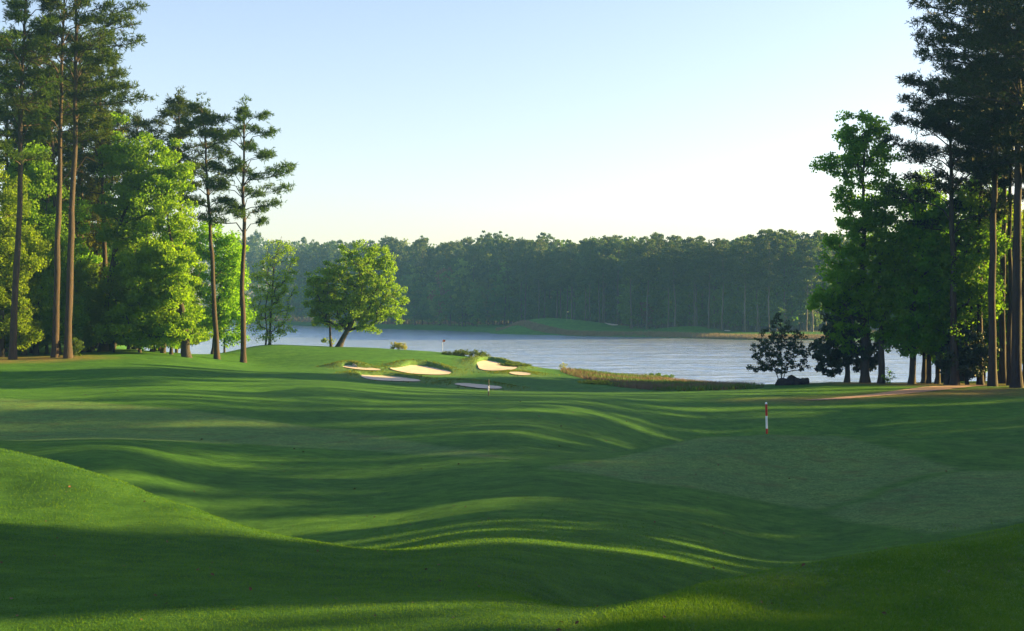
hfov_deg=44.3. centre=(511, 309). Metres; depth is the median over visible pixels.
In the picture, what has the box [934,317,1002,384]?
magnolia tree
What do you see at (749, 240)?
pine tree
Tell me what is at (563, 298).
broadleaf tree
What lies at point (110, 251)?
broadleaf tree
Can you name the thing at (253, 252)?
pine tree
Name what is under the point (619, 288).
broadleaf tree
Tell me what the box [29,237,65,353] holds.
broadleaf tree
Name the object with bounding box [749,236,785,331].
pine tree
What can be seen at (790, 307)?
broadleaf tree
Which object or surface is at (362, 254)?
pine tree
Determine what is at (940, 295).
broadleaf tree
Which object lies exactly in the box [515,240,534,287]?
pine tree
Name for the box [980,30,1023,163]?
pine tree
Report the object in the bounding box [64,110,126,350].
broadleaf tree
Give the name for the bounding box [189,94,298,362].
pine tree
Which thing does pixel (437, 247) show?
pine tree
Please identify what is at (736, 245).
pine tree
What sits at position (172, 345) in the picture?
broadleaf tree
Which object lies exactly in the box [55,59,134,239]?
pine tree
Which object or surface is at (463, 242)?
pine tree
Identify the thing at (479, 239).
pine tree
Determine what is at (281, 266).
pine tree
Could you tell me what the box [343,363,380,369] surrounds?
sand bunker
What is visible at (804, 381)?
boulder
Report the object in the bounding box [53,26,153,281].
pine tree
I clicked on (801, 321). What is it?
broadleaf tree
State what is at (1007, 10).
pine tree
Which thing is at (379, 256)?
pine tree
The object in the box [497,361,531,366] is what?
shrub
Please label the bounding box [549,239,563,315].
pine tree
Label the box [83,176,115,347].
broadleaf tree
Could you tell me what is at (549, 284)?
pine tree
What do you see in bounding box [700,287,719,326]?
broadleaf tree
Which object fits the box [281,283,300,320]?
broadleaf tree
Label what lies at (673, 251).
pine tree
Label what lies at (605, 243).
pine tree
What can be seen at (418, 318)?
broadleaf tree
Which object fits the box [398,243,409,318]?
pine tree
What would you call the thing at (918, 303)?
broadleaf tree
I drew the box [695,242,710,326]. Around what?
pine tree
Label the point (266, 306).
broadleaf tree
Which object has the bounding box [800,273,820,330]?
broadleaf tree
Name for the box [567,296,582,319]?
broadleaf tree
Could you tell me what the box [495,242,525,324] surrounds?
pine tree
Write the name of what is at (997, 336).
broadleaf tree
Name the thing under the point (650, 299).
broadleaf tree
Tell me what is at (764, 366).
magnolia tree
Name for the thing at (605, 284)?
pine tree
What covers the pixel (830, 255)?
pine tree
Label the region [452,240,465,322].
pine tree
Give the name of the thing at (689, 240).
pine tree
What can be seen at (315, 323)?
broadleaf tree
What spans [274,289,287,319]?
broadleaf tree
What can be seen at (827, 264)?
pine tree
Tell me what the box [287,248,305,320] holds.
pine tree
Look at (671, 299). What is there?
broadleaf tree
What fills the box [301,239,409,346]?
broadleaf tree
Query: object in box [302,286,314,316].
broadleaf tree
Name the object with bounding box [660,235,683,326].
pine tree
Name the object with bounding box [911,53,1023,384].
pine tree
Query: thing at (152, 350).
broadleaf tree
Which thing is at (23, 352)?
broadleaf tree
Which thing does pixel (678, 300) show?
broadleaf tree
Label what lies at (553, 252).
pine tree
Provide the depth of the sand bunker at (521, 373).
115.74 m
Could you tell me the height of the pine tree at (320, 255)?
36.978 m
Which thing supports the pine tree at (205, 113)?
on the ground at (818, 479)
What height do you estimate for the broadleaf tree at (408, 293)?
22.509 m
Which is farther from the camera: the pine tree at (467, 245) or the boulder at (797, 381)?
the pine tree at (467, 245)
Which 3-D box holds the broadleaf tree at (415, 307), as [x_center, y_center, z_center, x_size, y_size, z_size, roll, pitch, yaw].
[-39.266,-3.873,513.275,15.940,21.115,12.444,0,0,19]
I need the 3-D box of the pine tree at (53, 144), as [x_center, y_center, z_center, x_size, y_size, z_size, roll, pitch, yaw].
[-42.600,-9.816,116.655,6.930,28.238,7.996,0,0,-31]
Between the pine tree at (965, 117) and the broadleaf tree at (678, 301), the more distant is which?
the broadleaf tree at (678, 301)
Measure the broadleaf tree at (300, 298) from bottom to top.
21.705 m
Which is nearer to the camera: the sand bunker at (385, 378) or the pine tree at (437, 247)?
the sand bunker at (385, 378)
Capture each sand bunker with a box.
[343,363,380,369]
[361,375,419,380]
[391,365,450,373]
[455,383,501,388]
[477,360,516,369]
[510,372,529,374]
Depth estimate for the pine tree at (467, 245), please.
486.61 m
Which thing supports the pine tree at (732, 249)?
on the ground at (818, 479)
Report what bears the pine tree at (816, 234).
on the ground at (818, 479)
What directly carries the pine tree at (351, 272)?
on the ground at (818, 479)
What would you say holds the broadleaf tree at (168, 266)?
on the ground at (818, 479)
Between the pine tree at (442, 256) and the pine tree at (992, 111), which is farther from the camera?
the pine tree at (442, 256)
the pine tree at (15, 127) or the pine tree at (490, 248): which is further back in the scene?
the pine tree at (490, 248)
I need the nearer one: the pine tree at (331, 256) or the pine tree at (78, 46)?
the pine tree at (78, 46)
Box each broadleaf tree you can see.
[0,160,69,350]
[0,161,53,356]
[4,261,35,355]
[9,140,90,354]
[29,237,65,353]
[30,194,102,351]
[60,250,96,352]
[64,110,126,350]
[74,261,100,351]
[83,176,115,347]
[87,111,198,351]
[87,273,128,351]
[92,200,212,357]
[98,262,133,350]
[107,194,152,349]
[111,221,140,349]
[119,250,157,352]
[146,278,199,351]
[151,233,222,350]
[154,222,191,354]
[157,295,201,352]
[174,228,205,352]
[185,221,258,353]
[208,250,250,352]
[244,236,299,344]
[248,282,266,307]
[248,295,260,316]
[256,291,264,316]
[260,299,272,318]
[263,285,279,314]
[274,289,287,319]
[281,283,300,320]
[285,279,299,320]
[289,283,304,321]
[292,281,307,320]
[293,278,309,321]
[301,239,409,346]
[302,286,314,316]
[307,268,341,346]
[375,274,400,323]
[388,276,412,323]
[393,275,417,323]
[397,274,430,324]
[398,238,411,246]
[399,264,425,324]
[408,294,427,324]
[474,254,499,324]
[552,285,580,318]
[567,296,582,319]
[605,280,629,324]
[616,284,646,325]
[619,278,640,327]
[623,277,654,327]
[632,271,663,328]
[660,282,687,326]
[660,285,686,326]
[664,275,692,326]
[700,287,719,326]
[704,302,713,324]
[765,298,786,330]
[774,260,806,330]
[787,278,822,329]
[793,286,819,329]
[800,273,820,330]
[806,109,904,382]
[857,172,921,382]
[880,185,969,383]
[897,169,948,377]
[910,257,944,381]
[914,237,938,382]
[919,222,947,383]
[921,185,1012,384]
[921,204,960,383]
[922,169,1007,381]
[975,225,1023,371]
[983,201,1023,373]
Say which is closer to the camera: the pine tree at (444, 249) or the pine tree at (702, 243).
the pine tree at (702, 243)
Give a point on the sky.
(443, 121)
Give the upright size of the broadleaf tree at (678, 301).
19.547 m
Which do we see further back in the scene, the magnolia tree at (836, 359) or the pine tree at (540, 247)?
the pine tree at (540, 247)
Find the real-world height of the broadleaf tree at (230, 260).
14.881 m
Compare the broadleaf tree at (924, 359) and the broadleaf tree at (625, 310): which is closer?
the broadleaf tree at (924, 359)
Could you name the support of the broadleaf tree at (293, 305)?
on the ground at (818, 479)
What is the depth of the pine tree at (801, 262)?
354.47 m
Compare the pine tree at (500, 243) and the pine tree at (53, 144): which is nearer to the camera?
the pine tree at (53, 144)
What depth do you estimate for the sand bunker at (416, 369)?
117.06 m
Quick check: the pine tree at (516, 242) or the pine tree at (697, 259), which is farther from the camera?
the pine tree at (516, 242)
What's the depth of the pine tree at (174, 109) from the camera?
126.30 m
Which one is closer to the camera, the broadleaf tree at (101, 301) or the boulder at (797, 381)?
the boulder at (797, 381)
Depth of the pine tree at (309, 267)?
626.66 m
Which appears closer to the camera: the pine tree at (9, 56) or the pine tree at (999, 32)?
the pine tree at (999, 32)
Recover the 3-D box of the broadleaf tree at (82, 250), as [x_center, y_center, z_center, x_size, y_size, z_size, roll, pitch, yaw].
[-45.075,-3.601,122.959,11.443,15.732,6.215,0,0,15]
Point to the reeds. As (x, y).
(642, 386)
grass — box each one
[315,355,559,389]
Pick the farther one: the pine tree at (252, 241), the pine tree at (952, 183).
the pine tree at (252, 241)
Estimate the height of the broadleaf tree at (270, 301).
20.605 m
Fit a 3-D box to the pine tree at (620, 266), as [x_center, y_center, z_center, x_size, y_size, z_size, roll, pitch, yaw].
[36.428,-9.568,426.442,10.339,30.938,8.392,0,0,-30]
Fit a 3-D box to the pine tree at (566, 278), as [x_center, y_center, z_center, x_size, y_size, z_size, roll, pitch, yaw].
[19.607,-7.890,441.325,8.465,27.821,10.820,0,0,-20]
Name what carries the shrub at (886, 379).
on the ground at (818, 479)
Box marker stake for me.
[765,402,767,433]
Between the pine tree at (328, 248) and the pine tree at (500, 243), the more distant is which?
the pine tree at (328, 248)
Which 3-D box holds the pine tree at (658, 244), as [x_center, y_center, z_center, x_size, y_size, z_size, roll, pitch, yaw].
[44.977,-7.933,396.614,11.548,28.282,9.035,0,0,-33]
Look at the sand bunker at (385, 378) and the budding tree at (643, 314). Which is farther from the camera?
the budding tree at (643, 314)
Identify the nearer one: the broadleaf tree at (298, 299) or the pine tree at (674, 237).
the pine tree at (674, 237)
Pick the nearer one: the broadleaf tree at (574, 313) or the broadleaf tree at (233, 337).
the broadleaf tree at (233, 337)
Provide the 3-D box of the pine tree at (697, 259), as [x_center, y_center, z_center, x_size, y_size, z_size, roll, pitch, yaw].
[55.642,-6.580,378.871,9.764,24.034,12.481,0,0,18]
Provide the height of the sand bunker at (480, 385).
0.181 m
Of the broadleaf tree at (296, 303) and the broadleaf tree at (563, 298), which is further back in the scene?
the broadleaf tree at (296, 303)
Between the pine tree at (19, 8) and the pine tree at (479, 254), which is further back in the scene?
the pine tree at (479, 254)
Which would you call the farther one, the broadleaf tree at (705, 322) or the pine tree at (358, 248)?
the pine tree at (358, 248)
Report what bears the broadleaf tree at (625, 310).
on the ground at (818, 479)
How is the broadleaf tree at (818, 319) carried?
on the ground at (818, 479)
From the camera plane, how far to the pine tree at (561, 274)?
435.31 m
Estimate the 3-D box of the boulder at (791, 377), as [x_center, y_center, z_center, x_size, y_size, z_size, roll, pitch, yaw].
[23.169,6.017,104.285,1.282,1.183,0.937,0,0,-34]
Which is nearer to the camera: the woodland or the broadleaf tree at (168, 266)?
the broadleaf tree at (168, 266)
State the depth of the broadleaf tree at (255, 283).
717.21 m
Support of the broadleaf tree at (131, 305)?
on the ground at (818, 479)
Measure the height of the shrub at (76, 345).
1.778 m
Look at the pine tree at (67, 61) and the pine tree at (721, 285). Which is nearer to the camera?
the pine tree at (67, 61)
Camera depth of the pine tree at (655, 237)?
402.79 m
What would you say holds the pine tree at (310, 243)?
on the ground at (818, 479)
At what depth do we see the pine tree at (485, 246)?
488.02 m
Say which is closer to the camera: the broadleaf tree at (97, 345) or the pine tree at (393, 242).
the broadleaf tree at (97, 345)
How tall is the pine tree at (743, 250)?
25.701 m
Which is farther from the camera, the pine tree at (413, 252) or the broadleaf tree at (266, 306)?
the broadleaf tree at (266, 306)
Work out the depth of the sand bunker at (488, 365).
125.08 m
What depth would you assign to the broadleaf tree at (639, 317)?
393.22 m
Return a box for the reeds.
[559,367,763,390]
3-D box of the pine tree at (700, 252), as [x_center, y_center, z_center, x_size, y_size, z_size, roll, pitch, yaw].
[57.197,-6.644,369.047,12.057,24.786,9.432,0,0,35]
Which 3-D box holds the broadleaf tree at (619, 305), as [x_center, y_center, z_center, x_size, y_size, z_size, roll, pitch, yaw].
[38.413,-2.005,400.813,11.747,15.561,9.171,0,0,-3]
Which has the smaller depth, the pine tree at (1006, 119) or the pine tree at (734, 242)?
the pine tree at (1006, 119)
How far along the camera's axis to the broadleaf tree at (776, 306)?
356.04 m
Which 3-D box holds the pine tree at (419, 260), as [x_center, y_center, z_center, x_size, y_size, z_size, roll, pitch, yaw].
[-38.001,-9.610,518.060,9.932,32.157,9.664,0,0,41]
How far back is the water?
243.22 m
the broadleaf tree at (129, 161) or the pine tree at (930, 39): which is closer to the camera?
the pine tree at (930, 39)
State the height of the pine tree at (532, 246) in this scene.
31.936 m
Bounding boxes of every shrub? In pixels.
[72,337,84,356]
[390,342,407,349]
[441,349,490,356]
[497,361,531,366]
[578,379,612,384]
[643,373,675,377]
[881,367,895,383]
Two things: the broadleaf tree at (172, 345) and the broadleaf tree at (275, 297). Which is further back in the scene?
the broadleaf tree at (275, 297)
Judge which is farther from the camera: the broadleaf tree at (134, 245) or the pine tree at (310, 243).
the pine tree at (310, 243)
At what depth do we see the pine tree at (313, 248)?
634.62 m
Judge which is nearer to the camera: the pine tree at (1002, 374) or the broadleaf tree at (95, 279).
the pine tree at (1002, 374)
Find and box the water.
[144,323,1022,384]
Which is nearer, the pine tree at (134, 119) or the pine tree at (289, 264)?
the pine tree at (134, 119)
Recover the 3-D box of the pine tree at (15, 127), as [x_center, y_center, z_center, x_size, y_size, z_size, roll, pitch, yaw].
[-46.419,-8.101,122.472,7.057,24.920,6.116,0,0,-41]
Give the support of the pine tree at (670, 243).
on the ground at (818, 479)
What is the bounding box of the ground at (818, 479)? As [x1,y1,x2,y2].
[0,315,1023,630]
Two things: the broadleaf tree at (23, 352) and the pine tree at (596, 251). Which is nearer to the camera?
the broadleaf tree at (23, 352)
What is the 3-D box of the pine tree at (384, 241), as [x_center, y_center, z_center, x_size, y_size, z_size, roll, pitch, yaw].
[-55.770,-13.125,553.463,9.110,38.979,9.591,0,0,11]
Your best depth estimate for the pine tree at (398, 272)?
537.16 m
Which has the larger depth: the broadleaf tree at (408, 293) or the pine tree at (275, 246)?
the pine tree at (275, 246)
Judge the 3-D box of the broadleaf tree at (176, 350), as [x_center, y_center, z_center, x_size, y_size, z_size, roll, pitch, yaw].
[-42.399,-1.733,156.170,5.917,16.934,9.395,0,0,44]
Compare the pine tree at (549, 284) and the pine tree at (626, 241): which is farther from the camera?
the pine tree at (549, 284)
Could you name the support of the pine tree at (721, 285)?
on the ground at (818, 479)
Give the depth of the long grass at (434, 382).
116.23 m
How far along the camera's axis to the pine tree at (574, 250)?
430.16 m
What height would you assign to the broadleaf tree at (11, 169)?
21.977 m
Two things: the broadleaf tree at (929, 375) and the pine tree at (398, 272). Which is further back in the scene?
the pine tree at (398, 272)
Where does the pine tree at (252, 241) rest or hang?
on the ground at (818, 479)
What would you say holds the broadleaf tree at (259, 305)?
on the ground at (818, 479)
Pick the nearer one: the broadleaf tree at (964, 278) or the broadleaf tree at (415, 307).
the broadleaf tree at (964, 278)
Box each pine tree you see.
[0,0,84,359]
[0,0,119,357]
[0,26,36,351]
[0,26,72,352]
[0,55,20,121]
[0,95,17,173]
[2,107,72,230]
[10,0,158,358]
[12,58,90,353]
[29,25,130,261]
[45,70,111,233]
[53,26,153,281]
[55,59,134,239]
[110,106,156,348]
[126,85,226,353]
[163,91,249,359]
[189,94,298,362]
[246,234,261,300]
[246,243,258,300]
[247,246,259,296]
[249,229,263,286]
[258,243,272,315]
[267,243,288,320]
[269,239,282,319]
[275,254,288,319]
[277,241,287,279]
[287,246,297,319]
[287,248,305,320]
[293,251,308,321]
[299,237,312,319]
[304,242,322,276]
[304,250,318,287]
[306,239,317,274]
[314,245,327,275]
[317,243,334,274]
[323,252,338,319]
[328,240,337,261]
[333,239,347,279]
[343,240,360,276]
[349,246,358,281]
[355,243,375,273]
[364,240,375,247]
[374,235,394,322]
[376,252,388,322]
[384,236,402,322]
[388,260,404,323]
[391,242,407,322]
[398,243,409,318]
[403,243,424,280]
[408,247,429,324]
[411,237,431,323]
[420,247,438,323]
[435,241,461,279]
[436,243,449,323]
[436,246,452,323]
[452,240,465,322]
[461,236,472,321]
[461,237,479,324]
[474,235,487,323]
[477,238,506,324]
[478,237,489,317]
[478,237,495,323]
[479,230,491,323]
[489,231,506,324]
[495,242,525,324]
[499,239,514,323]
[510,237,531,320]
[510,243,536,319]
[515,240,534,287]
[527,236,549,317]
[527,239,548,312]
[529,239,554,318]
[530,247,552,317]
[536,232,553,248]
[539,245,565,317]
[545,253,567,317]
[547,247,569,317]
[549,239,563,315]
[554,240,583,318]
[558,247,572,318]
[565,242,577,317]
[574,239,596,320]
[576,239,602,320]
[587,245,614,322]
[589,237,616,322]
[594,235,615,322]
[598,237,611,322]
[604,239,625,324]
[608,235,624,324]
[613,240,646,328]
[615,239,630,325]
[619,242,641,326]
[628,236,653,327]
[632,237,660,328]
[639,232,663,327]
[641,239,665,327]
[649,240,685,327]
[654,251,681,327]
[657,242,692,326]
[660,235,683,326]
[676,256,703,325]
[678,237,700,321]
[679,242,712,325]
[681,247,707,325]
[682,236,711,269]
[688,244,725,327]
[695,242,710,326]
[699,240,741,329]
[706,238,730,327]
[707,245,730,327]
[719,246,741,328]
[726,241,766,331]
[728,241,754,329]
[729,240,741,267]
[744,229,774,330]
[745,234,758,328]
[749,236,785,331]
[758,229,782,329]
[760,230,794,330]
[770,237,799,322]
[774,229,797,327]
[786,238,817,330]
[791,232,815,329]
[795,237,835,331]
[809,230,827,329]
[814,247,836,328]
[815,232,834,329]
[820,247,846,313]
[834,240,857,268]
[876,74,1014,384]
[895,0,1023,385]
[905,0,1023,387]
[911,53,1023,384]
[938,0,1023,168]
[941,25,1023,384]
[941,47,1023,383]
[945,25,1023,384]
[959,0,1023,120]
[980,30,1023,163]
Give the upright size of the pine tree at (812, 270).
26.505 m
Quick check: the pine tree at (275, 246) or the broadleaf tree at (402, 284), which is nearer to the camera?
the broadleaf tree at (402, 284)
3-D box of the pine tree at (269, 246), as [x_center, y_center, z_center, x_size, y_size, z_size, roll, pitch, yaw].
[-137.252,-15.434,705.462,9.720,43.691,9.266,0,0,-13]
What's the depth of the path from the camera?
91.05 m
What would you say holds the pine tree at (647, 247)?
on the ground at (818, 479)
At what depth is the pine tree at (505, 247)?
475.25 m
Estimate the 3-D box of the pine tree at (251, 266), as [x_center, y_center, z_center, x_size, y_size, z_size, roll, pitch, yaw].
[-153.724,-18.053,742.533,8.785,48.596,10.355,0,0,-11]
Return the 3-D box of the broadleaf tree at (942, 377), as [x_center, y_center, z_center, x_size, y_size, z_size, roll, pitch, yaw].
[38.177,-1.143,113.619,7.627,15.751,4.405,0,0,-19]
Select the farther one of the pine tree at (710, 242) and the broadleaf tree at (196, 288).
the pine tree at (710, 242)
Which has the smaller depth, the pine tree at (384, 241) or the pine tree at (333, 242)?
the pine tree at (384, 241)
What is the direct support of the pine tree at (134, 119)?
on the ground at (818, 479)
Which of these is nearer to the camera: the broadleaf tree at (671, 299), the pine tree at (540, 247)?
the broadleaf tree at (671, 299)
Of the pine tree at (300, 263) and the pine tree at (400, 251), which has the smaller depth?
the pine tree at (400, 251)
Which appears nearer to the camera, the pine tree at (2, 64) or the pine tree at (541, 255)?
the pine tree at (2, 64)
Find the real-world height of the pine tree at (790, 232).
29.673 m
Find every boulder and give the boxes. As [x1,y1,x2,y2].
[775,378,793,385]
[787,375,796,384]
[793,378,801,384]
[800,378,809,384]
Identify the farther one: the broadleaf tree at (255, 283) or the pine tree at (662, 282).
the broadleaf tree at (255, 283)
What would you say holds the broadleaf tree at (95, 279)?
on the ground at (818, 479)
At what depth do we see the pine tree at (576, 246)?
445.83 m
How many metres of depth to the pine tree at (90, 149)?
127.73 m
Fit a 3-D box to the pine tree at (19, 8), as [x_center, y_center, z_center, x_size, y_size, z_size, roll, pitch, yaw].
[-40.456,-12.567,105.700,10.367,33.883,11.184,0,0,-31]
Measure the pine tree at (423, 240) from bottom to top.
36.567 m
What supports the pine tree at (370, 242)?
on the ground at (818, 479)
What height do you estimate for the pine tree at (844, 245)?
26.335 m
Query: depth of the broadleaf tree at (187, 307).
121.72 m
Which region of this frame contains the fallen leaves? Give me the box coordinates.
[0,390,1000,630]
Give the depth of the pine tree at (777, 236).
360.47 m
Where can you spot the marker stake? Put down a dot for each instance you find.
(766, 414)
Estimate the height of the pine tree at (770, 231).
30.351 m
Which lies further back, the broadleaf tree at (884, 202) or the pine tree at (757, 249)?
the pine tree at (757, 249)
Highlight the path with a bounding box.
[810,384,986,399]
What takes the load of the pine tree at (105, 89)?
on the ground at (818, 479)
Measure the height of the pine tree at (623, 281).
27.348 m
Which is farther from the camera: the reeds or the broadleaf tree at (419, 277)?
the broadleaf tree at (419, 277)
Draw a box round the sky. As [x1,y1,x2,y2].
[0,0,1023,305]
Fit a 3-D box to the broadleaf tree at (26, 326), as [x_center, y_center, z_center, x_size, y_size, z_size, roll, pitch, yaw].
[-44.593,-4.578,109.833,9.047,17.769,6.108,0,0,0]
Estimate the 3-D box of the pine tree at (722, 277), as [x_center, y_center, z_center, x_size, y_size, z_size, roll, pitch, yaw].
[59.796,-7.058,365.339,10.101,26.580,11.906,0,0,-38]
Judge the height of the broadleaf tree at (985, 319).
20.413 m
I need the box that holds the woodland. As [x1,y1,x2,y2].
[99,234,914,325]
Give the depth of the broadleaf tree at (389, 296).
531.56 m
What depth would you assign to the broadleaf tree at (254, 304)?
715.25 m
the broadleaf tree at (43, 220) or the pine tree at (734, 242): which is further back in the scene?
the pine tree at (734, 242)
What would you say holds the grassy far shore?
on the water
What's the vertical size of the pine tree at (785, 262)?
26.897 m
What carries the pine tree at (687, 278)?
on the ground at (818, 479)
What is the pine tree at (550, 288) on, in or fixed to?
on the ground at (818, 479)
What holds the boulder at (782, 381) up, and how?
on the ground at (818, 479)
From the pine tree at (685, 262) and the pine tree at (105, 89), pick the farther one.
the pine tree at (685, 262)
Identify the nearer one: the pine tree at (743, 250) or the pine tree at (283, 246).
the pine tree at (743, 250)
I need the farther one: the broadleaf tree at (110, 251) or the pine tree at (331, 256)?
the pine tree at (331, 256)
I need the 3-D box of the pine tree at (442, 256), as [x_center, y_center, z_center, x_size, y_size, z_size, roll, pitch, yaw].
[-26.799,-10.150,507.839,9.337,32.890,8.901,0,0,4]
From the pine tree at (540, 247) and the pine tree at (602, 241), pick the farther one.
the pine tree at (540, 247)
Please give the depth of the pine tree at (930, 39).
100.80 m
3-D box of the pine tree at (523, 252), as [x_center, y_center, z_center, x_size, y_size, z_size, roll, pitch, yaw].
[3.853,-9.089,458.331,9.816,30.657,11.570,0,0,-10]
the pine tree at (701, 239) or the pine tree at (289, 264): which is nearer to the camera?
the pine tree at (701, 239)
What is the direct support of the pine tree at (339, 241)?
on the ground at (818, 479)
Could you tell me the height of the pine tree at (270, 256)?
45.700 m
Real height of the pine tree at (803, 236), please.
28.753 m
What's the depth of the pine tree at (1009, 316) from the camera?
103.87 m
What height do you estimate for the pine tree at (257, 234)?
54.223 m
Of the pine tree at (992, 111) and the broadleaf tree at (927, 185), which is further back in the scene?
the broadleaf tree at (927, 185)
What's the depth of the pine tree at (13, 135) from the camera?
120.38 m
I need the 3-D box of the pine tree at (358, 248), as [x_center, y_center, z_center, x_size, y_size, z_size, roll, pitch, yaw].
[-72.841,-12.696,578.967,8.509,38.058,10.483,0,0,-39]
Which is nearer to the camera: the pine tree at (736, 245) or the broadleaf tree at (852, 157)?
the broadleaf tree at (852, 157)
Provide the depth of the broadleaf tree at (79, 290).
116.53 m
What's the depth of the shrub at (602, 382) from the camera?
107.41 m
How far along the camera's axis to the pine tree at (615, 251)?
418.86 m
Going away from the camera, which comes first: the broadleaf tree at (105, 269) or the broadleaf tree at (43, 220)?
the broadleaf tree at (43, 220)
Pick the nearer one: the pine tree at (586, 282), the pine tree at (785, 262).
the pine tree at (785, 262)
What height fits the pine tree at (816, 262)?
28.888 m
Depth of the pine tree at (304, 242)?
672.26 m
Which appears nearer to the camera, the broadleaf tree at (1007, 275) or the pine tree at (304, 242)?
the broadleaf tree at (1007, 275)
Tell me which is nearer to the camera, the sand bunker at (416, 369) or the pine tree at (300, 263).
the sand bunker at (416, 369)
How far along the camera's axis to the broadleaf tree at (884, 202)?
104.44 m
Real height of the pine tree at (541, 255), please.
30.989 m
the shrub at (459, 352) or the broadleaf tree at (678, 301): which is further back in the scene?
the broadleaf tree at (678, 301)
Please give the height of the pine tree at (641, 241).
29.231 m
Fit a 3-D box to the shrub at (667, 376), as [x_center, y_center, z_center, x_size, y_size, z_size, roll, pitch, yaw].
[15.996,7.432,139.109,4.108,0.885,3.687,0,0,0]
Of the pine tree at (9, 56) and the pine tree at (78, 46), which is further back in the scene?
the pine tree at (9, 56)
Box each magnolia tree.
[746,312,812,378]
[808,281,884,382]
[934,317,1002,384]
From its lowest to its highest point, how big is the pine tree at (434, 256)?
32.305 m
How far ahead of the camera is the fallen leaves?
10.77 m
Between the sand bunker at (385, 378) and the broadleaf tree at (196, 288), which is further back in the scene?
the broadleaf tree at (196, 288)
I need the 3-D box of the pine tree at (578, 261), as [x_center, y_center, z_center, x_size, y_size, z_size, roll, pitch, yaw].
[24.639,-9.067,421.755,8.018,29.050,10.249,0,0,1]
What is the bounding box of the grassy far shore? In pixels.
[495,319,827,339]
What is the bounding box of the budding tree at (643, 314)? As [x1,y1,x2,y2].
[637,302,653,325]
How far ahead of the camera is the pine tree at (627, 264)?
389.18 m
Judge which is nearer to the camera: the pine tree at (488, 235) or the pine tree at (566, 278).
the pine tree at (566, 278)
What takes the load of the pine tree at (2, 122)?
on the ground at (818, 479)
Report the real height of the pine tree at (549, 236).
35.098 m

